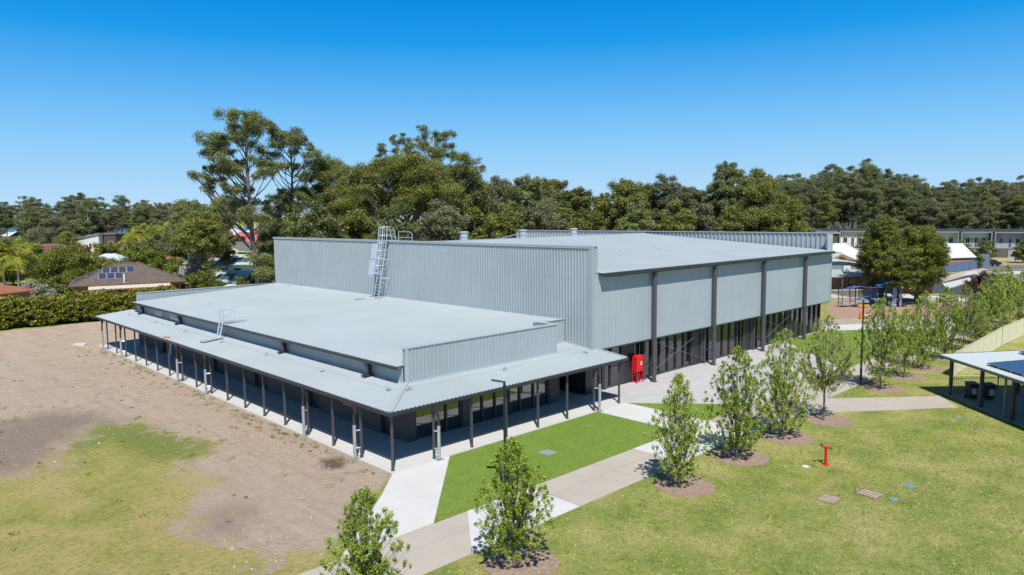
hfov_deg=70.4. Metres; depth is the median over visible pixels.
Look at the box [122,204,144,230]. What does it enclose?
forest gum tree
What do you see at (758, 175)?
gum tree
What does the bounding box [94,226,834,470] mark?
school hall
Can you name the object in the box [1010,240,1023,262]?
street tree
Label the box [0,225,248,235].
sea
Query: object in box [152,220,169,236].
palm tree
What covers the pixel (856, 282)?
window
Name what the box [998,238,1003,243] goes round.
window
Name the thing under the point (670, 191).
gum tree
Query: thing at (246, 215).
tall gum tree
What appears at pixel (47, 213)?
forest gum tree
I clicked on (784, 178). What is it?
forest gum tree
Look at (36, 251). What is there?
garden tree
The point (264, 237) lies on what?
gum tree
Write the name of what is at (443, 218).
gum tree
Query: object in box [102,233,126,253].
brown annexe
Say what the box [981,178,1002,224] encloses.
forest gum tree
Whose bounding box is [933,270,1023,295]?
car park
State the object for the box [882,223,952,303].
broad leaf tree
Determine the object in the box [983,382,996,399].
wheelie bin
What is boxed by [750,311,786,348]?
window
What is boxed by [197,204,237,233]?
garden tree
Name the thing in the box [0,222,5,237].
forest gum tree
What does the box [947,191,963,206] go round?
forest gum tree
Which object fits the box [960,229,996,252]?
townhouse
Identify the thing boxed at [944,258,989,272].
blue sheet fence
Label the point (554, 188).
gum tree
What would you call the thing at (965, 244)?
street tree
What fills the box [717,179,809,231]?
gum tree
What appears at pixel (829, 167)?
forest gum tree
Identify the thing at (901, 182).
forest gum tree
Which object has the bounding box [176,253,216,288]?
garden shrub
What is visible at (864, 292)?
picket fence
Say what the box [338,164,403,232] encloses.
gum tree
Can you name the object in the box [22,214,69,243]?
garden tree
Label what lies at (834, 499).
drain grate
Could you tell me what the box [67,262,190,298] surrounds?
tiled house
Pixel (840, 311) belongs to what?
playground softfall
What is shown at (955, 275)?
side street
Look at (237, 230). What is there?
distant house
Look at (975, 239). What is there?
window
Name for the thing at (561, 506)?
concrete path
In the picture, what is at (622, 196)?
gum tree
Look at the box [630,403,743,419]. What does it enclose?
synthetic turf wedge
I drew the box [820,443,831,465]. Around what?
fire hydrant
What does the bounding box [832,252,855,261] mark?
brick cottage wing
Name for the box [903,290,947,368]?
young pear tree
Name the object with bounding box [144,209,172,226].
forest gum tree
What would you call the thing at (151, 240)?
garden tree
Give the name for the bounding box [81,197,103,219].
forest gum tree
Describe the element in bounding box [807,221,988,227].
forest floor
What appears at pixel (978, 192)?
forest gum tree
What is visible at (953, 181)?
forest gum tree
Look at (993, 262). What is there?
parked car
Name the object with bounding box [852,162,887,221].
forest gum tree
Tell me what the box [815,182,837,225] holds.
forest gum tree
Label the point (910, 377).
mulch ring
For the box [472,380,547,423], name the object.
window
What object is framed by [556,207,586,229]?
gum tree
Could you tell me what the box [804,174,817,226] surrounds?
forest gum tree
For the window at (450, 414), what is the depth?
40.42 m
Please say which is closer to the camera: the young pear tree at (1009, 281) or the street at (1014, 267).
the young pear tree at (1009, 281)
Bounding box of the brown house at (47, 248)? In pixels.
[42,245,90,272]
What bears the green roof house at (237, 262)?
on the ground at (64, 514)
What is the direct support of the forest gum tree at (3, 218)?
on the forest floor
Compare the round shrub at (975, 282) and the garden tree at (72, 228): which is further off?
the garden tree at (72, 228)
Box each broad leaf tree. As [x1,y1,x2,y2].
[854,213,902,297]
[870,245,925,305]
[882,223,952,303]
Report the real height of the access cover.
0.032 m
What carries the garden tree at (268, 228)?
on the ground at (64, 514)
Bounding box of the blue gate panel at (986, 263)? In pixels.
[978,254,989,267]
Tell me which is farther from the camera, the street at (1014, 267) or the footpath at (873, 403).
the street at (1014, 267)
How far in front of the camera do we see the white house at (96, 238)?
201.02 m
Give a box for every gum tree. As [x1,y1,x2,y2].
[0,201,19,235]
[0,204,10,232]
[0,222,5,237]
[11,195,36,237]
[12,205,46,234]
[17,197,50,229]
[32,209,56,222]
[49,203,70,217]
[51,195,76,212]
[57,197,80,220]
[68,192,89,221]
[73,200,101,236]
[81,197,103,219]
[95,197,110,212]
[97,208,125,232]
[98,205,127,231]
[110,195,130,232]
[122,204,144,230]
[124,206,156,242]
[128,200,152,220]
[141,202,161,220]
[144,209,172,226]
[152,202,174,222]
[185,107,286,283]
[252,125,323,223]
[252,212,310,282]
[272,196,350,275]
[281,153,355,234]
[311,197,342,234]
[323,151,470,240]
[329,205,388,238]
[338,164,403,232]
[366,201,429,240]
[374,124,485,240]
[415,197,474,240]
[438,163,500,239]
[455,206,500,239]
[481,175,528,231]
[493,208,525,237]
[495,173,556,237]
[520,201,567,229]
[522,177,568,229]
[551,186,605,230]
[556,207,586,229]
[591,192,610,228]
[592,178,652,230]
[610,201,654,230]
[628,181,666,229]
[644,173,697,230]
[656,197,697,230]
[678,185,709,229]
[686,203,724,231]
[700,190,717,226]
[701,161,755,220]
[714,211,743,231]
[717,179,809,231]
[737,167,782,208]
[775,174,793,193]
[780,180,811,216]
[781,174,802,198]
[784,173,806,195]
[788,212,816,231]
[792,183,824,222]
[799,177,828,227]
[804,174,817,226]
[810,189,840,227]
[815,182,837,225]
[816,163,845,227]
[817,172,847,227]
[820,179,850,227]
[830,168,857,227]
[836,165,862,227]
[837,179,875,227]
[844,169,857,227]
[852,158,879,221]
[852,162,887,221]
[852,176,887,227]
[854,170,883,227]
[869,173,892,225]
[874,168,900,219]
[878,181,911,227]
[883,184,922,228]
[885,175,914,209]
[895,173,915,190]
[903,177,914,224]
[905,198,947,227]
[909,178,929,192]
[909,183,934,222]
[923,190,952,228]
[930,181,957,227]
[930,203,955,228]
[936,200,978,228]
[939,179,959,188]
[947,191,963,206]
[949,182,973,221]
[951,195,995,228]
[955,178,978,217]
[968,183,995,224]
[969,176,988,187]
[971,192,1004,228]
[979,181,1021,228]
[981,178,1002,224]
[993,196,1021,228]
[996,185,1023,225]
[1000,194,1023,228]
[1011,174,1023,198]
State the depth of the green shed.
107.16 m
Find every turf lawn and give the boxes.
[434,412,677,522]
[791,330,928,368]
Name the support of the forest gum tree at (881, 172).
on the forest floor
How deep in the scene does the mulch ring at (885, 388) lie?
49.47 m
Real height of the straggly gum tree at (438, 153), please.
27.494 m
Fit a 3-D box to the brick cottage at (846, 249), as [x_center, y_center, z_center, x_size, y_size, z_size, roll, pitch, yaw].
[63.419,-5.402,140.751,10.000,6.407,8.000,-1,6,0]
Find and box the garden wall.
[870,256,1021,260]
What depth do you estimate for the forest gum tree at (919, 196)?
219.86 m
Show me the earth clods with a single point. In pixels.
(231, 548)
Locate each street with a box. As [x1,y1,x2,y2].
[942,268,987,281]
[983,265,1023,269]
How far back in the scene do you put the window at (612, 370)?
50.79 m
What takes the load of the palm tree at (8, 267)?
on the ground at (64, 514)
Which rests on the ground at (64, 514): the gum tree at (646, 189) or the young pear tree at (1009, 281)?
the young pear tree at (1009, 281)
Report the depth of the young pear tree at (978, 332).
65.01 m
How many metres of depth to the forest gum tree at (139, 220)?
233.07 m
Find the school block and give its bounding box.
[831,255,943,294]
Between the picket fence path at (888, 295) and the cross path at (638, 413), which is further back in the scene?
the picket fence path at (888, 295)
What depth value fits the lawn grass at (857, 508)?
29.76 m
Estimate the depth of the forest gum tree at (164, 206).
261.39 m
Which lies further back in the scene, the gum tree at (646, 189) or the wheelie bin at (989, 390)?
the gum tree at (646, 189)
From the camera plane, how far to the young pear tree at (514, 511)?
24.56 m
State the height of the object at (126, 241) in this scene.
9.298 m
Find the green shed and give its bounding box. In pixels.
[214,270,262,285]
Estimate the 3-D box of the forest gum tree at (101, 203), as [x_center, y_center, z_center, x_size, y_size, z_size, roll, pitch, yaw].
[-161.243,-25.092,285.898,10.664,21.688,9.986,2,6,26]
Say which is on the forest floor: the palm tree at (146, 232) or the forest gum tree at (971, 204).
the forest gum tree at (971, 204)
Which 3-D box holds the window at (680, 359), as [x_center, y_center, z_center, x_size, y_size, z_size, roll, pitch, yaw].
[11.492,4.965,55.004,7.670,3.040,0.200,-6,8,-43]
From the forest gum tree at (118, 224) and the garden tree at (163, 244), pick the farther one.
the forest gum tree at (118, 224)
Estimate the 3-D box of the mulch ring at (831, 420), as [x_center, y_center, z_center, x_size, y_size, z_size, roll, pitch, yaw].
[18.374,7.711,42.146,2.713,0.040,2.709,-6,8,-43]
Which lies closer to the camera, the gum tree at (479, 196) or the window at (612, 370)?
the window at (612, 370)
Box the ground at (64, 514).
[0,218,1023,574]
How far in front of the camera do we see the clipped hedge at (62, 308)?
84.68 m
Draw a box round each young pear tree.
[319,484,411,574]
[472,436,555,566]
[643,372,713,485]
[702,345,771,456]
[752,328,817,437]
[793,312,858,419]
[849,297,916,388]
[882,308,930,376]
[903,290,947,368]
[925,286,969,353]
[947,284,986,347]
[962,292,997,342]
[973,269,1015,330]
[991,264,1023,325]
[1009,271,1023,319]
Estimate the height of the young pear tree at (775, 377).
5.983 m
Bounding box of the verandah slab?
[97,341,625,473]
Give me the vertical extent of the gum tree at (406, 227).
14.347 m
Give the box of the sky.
[0,0,1023,220]
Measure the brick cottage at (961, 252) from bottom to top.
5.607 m
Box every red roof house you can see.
[0,284,36,303]
[229,232,260,242]
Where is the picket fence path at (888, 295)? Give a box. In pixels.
[831,294,1023,311]
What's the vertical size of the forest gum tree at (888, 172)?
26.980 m
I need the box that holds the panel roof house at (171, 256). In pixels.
[153,249,190,262]
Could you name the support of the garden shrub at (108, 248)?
on the ground at (64, 514)
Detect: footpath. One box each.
[299,511,470,574]
[535,449,673,505]
[709,319,1008,430]
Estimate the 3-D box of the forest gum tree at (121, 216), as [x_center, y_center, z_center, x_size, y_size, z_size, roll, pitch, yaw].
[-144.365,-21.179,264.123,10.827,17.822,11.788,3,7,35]
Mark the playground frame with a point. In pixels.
(894, 298)
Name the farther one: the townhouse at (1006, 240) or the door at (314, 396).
the townhouse at (1006, 240)
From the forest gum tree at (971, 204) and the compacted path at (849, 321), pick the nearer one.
the compacted path at (849, 321)
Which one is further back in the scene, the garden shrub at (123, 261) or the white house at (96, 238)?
the white house at (96, 238)
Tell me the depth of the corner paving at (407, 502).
31.14 m
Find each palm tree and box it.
[0,236,45,286]
[0,258,25,284]
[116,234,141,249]
[122,223,149,244]
[131,221,158,245]
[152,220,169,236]
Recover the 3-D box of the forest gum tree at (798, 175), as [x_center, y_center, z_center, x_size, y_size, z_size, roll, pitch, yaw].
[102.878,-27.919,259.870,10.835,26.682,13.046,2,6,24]
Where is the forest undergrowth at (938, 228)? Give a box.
[831,225,1023,228]
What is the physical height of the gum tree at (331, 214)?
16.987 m
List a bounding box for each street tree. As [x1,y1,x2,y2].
[959,240,971,249]
[975,240,998,258]
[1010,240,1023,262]
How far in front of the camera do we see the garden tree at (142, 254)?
138.81 m
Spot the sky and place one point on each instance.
(106, 99)
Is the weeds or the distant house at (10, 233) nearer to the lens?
the weeds
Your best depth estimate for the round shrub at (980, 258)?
150.65 m
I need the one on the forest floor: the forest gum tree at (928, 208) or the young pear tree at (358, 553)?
the forest gum tree at (928, 208)
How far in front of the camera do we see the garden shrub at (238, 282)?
99.91 m
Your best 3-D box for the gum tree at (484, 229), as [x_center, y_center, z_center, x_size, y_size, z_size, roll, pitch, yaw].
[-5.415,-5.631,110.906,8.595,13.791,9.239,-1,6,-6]
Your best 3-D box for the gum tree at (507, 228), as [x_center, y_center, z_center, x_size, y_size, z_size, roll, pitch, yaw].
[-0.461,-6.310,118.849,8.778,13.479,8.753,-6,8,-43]
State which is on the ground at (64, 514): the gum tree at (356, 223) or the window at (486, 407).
the gum tree at (356, 223)
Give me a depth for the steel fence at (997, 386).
47.45 m
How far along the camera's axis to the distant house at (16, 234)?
297.55 m
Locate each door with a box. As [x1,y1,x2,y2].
[216,359,223,373]
[257,373,267,389]
[311,391,318,407]
[383,415,389,433]
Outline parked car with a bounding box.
[990,259,1001,265]
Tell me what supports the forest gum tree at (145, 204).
on the forest floor
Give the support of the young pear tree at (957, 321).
on the mulch ring at (941, 359)
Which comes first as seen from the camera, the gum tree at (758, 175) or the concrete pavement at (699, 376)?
the concrete pavement at (699, 376)
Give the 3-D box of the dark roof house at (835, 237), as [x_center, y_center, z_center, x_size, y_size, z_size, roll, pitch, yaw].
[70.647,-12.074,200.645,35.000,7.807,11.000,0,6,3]
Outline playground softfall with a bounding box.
[826,293,966,318]
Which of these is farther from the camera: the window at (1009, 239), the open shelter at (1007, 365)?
the window at (1009, 239)
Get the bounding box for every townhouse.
[814,228,841,242]
[838,228,869,250]
[934,229,960,242]
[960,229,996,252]
[993,229,1023,257]
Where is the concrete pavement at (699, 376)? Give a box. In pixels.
[591,331,840,403]
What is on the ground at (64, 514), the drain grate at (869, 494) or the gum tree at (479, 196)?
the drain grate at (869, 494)
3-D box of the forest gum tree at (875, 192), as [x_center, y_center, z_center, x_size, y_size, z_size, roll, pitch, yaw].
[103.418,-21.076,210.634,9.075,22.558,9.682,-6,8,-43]
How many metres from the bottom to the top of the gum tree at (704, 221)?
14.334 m
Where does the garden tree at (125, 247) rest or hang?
on the ground at (64, 514)
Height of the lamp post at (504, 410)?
5.065 m
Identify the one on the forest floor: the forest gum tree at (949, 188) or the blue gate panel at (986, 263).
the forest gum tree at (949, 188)
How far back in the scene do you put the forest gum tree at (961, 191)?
229.44 m
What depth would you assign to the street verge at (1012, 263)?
167.93 m
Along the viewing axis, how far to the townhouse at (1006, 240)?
177.65 m
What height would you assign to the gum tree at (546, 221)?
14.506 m
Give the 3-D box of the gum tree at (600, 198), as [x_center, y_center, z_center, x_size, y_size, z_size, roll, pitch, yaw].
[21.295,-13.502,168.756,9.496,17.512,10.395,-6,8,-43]
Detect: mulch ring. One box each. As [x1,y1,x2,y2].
[483,546,559,574]
[654,475,715,496]
[713,448,768,465]
[762,430,813,444]
[803,414,853,426]
[861,384,905,392]
[887,373,928,380]
[906,365,945,371]
[928,356,949,361]
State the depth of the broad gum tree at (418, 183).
106.82 m
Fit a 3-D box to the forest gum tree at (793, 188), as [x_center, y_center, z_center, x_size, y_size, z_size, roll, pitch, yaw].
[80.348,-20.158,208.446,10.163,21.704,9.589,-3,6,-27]
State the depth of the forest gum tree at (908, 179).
244.20 m
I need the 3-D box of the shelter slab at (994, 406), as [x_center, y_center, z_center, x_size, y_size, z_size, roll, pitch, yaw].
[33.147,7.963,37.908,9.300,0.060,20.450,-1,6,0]
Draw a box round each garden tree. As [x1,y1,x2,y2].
[0,236,36,285]
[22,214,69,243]
[22,240,46,272]
[25,239,114,295]
[60,216,87,237]
[67,214,110,234]
[119,233,146,250]
[119,244,167,264]
[142,220,169,249]
[152,233,196,265]
[160,198,216,256]
[170,210,231,265]
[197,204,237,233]
[215,227,239,269]
[250,218,284,253]
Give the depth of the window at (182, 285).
110.75 m
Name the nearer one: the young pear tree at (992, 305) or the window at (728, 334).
the window at (728, 334)
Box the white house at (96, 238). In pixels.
[75,232,120,254]
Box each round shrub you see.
[960,270,1005,315]
[970,249,985,268]
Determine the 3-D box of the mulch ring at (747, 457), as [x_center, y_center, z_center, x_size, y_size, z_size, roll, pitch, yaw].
[11.352,8.400,35.933,2.661,0.040,2.638,-6,8,-43]
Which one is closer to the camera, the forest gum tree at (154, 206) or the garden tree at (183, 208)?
the garden tree at (183, 208)
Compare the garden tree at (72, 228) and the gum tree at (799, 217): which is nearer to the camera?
the gum tree at (799, 217)
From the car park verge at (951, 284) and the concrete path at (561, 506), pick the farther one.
the car park verge at (951, 284)
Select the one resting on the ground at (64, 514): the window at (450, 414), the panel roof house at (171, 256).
the panel roof house at (171, 256)
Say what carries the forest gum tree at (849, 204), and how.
on the forest floor
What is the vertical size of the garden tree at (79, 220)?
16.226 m
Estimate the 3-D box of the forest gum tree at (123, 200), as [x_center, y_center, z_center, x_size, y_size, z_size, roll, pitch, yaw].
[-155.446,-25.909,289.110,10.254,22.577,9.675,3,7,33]
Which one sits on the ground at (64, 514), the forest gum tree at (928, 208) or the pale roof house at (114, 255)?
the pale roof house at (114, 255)
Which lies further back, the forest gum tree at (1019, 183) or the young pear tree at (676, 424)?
the forest gum tree at (1019, 183)
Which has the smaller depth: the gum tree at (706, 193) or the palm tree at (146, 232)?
the palm tree at (146, 232)
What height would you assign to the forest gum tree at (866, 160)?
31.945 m
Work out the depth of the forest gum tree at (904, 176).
261.34 m
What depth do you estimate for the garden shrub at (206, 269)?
105.74 m
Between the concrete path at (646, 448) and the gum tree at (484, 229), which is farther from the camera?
the gum tree at (484, 229)
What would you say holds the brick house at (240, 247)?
on the ground at (64, 514)
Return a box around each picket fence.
[831,289,875,297]
[921,297,966,310]
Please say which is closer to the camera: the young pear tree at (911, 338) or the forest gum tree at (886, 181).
the young pear tree at (911, 338)
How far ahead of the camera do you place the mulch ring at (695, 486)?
32.07 m
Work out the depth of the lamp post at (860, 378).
50.41 m
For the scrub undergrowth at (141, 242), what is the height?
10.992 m
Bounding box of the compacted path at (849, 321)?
[821,317,975,325]
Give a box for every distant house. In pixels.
[1,232,15,238]
[9,231,26,238]
[229,228,241,234]
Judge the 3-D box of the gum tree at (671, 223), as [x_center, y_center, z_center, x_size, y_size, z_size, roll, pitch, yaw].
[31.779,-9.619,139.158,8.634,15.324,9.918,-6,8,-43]
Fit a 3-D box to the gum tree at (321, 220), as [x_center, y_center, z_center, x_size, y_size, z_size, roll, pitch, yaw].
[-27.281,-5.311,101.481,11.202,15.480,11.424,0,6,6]
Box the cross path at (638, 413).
[601,403,706,429]
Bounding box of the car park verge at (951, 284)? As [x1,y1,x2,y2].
[942,276,974,288]
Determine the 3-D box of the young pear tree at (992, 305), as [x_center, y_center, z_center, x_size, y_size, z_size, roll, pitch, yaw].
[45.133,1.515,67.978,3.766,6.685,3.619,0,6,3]
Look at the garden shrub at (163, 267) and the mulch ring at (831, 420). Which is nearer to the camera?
the mulch ring at (831, 420)
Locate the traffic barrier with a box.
[859,311,869,318]
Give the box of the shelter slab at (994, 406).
[942,392,1023,426]
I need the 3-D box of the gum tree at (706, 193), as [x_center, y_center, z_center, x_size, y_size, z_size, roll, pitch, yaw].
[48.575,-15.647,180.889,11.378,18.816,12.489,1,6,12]
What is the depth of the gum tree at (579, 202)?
143.14 m
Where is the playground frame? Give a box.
[838,281,917,306]
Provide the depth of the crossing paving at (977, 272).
141.14 m
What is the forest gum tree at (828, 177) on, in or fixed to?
on the forest floor
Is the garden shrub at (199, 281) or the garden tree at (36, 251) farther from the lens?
the garden tree at (36, 251)
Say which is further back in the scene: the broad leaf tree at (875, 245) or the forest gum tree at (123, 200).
the forest gum tree at (123, 200)
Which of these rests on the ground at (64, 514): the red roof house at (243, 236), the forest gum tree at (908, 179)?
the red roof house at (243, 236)
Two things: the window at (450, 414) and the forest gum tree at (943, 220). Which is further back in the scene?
the forest gum tree at (943, 220)
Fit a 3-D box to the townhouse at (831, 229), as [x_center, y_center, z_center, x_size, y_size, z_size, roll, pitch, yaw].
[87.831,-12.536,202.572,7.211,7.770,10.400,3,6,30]
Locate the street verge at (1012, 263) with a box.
[998,261,1023,264]
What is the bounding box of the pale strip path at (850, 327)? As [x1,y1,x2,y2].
[822,324,954,329]
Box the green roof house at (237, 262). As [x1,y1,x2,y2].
[200,254,264,282]
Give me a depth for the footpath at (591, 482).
33.31 m
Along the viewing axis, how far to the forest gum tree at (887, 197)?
212.19 m
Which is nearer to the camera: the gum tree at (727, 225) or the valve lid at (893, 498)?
the valve lid at (893, 498)
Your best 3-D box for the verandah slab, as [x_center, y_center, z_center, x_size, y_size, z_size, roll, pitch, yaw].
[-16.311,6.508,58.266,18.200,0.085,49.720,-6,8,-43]
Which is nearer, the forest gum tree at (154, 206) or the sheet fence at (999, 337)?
the sheet fence at (999, 337)
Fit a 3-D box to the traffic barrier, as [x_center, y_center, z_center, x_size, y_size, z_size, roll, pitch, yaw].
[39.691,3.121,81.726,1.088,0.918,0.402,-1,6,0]
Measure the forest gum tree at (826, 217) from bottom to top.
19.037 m
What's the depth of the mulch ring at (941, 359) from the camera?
58.99 m
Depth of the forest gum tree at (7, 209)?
288.52 m
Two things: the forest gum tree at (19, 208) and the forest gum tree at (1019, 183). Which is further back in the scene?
the forest gum tree at (19, 208)
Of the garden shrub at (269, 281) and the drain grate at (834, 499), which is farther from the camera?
the garden shrub at (269, 281)
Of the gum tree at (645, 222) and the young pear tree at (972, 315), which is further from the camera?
the gum tree at (645, 222)
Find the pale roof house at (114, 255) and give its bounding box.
[100,253,127,261]
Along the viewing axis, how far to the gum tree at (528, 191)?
130.69 m
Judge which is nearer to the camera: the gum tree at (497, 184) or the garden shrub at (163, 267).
the garden shrub at (163, 267)
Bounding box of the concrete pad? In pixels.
[71,343,86,345]
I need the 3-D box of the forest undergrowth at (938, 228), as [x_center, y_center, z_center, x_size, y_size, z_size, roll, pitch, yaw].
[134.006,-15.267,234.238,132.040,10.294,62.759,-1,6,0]
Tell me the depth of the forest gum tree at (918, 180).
246.13 m
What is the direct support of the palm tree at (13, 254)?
on the ground at (64, 514)
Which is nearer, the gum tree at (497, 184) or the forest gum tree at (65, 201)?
the gum tree at (497, 184)
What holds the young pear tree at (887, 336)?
on the mulch ring at (885, 388)
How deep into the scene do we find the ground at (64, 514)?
31.72 m
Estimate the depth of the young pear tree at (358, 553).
21.47 m
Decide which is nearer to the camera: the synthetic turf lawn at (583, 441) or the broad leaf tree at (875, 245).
the synthetic turf lawn at (583, 441)
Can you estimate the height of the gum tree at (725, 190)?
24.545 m
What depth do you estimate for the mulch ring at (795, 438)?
38.90 m
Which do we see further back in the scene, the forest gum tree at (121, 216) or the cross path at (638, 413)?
the forest gum tree at (121, 216)
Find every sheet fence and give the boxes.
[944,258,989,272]
[954,318,1023,374]
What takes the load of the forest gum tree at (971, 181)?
on the forest floor
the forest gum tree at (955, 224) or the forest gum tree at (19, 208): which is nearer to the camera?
the forest gum tree at (955, 224)
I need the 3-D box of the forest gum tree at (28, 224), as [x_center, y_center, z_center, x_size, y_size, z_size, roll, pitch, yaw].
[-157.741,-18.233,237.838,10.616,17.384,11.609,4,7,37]
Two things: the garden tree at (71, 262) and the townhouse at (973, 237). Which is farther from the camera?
the townhouse at (973, 237)
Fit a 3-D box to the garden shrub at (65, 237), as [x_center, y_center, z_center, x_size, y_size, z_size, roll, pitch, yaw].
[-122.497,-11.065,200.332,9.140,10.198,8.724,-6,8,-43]
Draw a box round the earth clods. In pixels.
[0,342,436,568]
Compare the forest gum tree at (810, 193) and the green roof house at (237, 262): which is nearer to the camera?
the green roof house at (237, 262)
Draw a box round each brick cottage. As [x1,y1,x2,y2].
[833,243,862,261]
[945,243,975,262]
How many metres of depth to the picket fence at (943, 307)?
90.59 m
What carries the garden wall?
on the ground at (64, 514)
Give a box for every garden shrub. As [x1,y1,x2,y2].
[20,281,57,296]
[43,274,72,296]
[53,229,80,244]
[88,241,125,256]
[88,254,118,269]
[117,259,131,262]
[147,259,179,275]
[166,257,189,281]
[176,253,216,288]
[185,271,223,288]
[196,263,220,286]
[235,275,249,284]
[255,255,274,283]
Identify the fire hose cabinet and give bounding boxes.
[632,354,643,383]
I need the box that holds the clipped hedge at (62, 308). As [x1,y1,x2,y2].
[0,284,179,329]
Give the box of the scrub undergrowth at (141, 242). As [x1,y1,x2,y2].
[0,235,228,244]
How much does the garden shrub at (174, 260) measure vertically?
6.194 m
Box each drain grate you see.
[815,493,843,504]
[853,488,884,498]
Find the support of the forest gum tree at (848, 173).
on the forest floor
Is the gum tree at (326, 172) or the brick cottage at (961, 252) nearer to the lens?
the gum tree at (326, 172)
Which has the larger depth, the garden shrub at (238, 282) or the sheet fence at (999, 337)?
the garden shrub at (238, 282)
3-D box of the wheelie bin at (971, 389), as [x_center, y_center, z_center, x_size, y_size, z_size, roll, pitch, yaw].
[29.428,6.589,46.459,0.600,1.085,0.690,-1,6,1]
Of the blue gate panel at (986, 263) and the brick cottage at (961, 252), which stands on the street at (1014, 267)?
the blue gate panel at (986, 263)
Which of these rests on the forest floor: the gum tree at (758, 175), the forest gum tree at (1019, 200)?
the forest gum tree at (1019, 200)
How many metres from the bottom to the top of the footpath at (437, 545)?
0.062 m
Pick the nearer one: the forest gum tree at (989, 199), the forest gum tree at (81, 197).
the forest gum tree at (989, 199)
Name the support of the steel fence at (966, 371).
on the ground at (64, 514)
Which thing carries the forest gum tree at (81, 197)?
on the forest floor
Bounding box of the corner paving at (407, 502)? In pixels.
[341,456,449,557]
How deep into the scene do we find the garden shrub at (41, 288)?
100.22 m
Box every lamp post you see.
[491,379,506,482]
[856,299,864,384]
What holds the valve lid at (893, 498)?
on the ground at (64, 514)
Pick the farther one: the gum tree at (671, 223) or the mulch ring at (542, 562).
the gum tree at (671, 223)
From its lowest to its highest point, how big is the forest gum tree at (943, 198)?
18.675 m
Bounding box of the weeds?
[0,335,374,574]
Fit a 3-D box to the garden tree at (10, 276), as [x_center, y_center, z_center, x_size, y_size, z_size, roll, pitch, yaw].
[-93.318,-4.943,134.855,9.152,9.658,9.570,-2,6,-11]
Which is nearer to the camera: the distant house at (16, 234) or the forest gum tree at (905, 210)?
the forest gum tree at (905, 210)
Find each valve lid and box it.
[888,497,898,500]
[904,483,914,486]
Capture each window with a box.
[181,284,190,288]
[416,400,461,439]
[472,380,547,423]
[595,346,622,390]
[634,331,692,380]
[700,320,744,362]
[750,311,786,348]
[790,304,819,337]
[849,278,861,288]
[974,238,977,246]
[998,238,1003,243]
[1008,238,1011,247]
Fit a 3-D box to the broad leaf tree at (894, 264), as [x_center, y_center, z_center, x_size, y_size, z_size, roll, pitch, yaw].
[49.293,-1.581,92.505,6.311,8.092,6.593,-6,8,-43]
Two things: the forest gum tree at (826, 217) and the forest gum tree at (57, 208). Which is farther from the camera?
the forest gum tree at (57, 208)
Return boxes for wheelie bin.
[964,381,979,397]
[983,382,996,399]
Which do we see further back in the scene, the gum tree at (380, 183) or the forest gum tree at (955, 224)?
the forest gum tree at (955, 224)
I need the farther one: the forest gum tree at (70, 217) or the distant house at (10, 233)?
the distant house at (10, 233)
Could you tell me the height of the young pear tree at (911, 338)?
5.114 m
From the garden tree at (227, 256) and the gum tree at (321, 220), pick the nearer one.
the gum tree at (321, 220)
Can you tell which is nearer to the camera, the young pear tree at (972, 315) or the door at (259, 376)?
the door at (259, 376)
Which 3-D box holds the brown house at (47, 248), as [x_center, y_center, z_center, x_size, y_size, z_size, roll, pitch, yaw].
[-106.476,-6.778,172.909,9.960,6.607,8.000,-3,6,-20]
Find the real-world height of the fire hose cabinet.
2.000 m
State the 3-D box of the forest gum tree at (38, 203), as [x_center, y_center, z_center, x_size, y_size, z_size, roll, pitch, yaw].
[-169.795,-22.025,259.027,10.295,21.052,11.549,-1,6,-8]
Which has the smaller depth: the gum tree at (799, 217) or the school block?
the school block
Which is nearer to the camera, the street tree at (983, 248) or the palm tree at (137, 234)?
the palm tree at (137, 234)
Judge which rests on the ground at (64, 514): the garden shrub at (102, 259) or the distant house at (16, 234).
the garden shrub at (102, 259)
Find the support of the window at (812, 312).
in the school hall
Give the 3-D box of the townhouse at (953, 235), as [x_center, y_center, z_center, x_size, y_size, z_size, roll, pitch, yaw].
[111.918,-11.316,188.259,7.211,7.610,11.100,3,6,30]
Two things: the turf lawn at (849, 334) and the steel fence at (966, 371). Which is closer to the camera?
the steel fence at (966, 371)
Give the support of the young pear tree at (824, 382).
on the mulch ring at (831, 420)
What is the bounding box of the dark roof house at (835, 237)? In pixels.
[805,229,839,242]
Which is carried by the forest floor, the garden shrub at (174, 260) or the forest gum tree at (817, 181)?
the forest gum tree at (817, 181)
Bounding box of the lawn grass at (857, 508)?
[430,379,1023,574]
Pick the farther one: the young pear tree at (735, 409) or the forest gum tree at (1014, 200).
the forest gum tree at (1014, 200)
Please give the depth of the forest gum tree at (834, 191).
216.33 m
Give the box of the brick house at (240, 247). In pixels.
[208,241,259,260]
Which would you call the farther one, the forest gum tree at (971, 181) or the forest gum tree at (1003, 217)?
the forest gum tree at (971, 181)
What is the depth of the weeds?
42.39 m
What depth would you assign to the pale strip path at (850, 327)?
75.94 m
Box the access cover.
[538,449,556,454]
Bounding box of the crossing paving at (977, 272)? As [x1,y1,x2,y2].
[963,271,1021,274]
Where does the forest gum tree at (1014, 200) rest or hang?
on the forest floor
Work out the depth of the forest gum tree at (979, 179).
257.71 m
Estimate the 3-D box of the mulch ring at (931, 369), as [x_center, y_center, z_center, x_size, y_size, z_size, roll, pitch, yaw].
[31.737,6.228,55.716,2.717,0.040,2.728,-6,8,-43]
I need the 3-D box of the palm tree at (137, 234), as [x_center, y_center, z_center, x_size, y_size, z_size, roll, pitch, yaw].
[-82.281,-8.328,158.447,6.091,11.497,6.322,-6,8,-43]
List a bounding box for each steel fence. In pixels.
[952,376,1023,394]
[953,352,995,377]
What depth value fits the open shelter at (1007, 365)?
44.37 m
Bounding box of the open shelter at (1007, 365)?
[937,350,1023,419]
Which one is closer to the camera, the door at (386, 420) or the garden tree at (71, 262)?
the door at (386, 420)

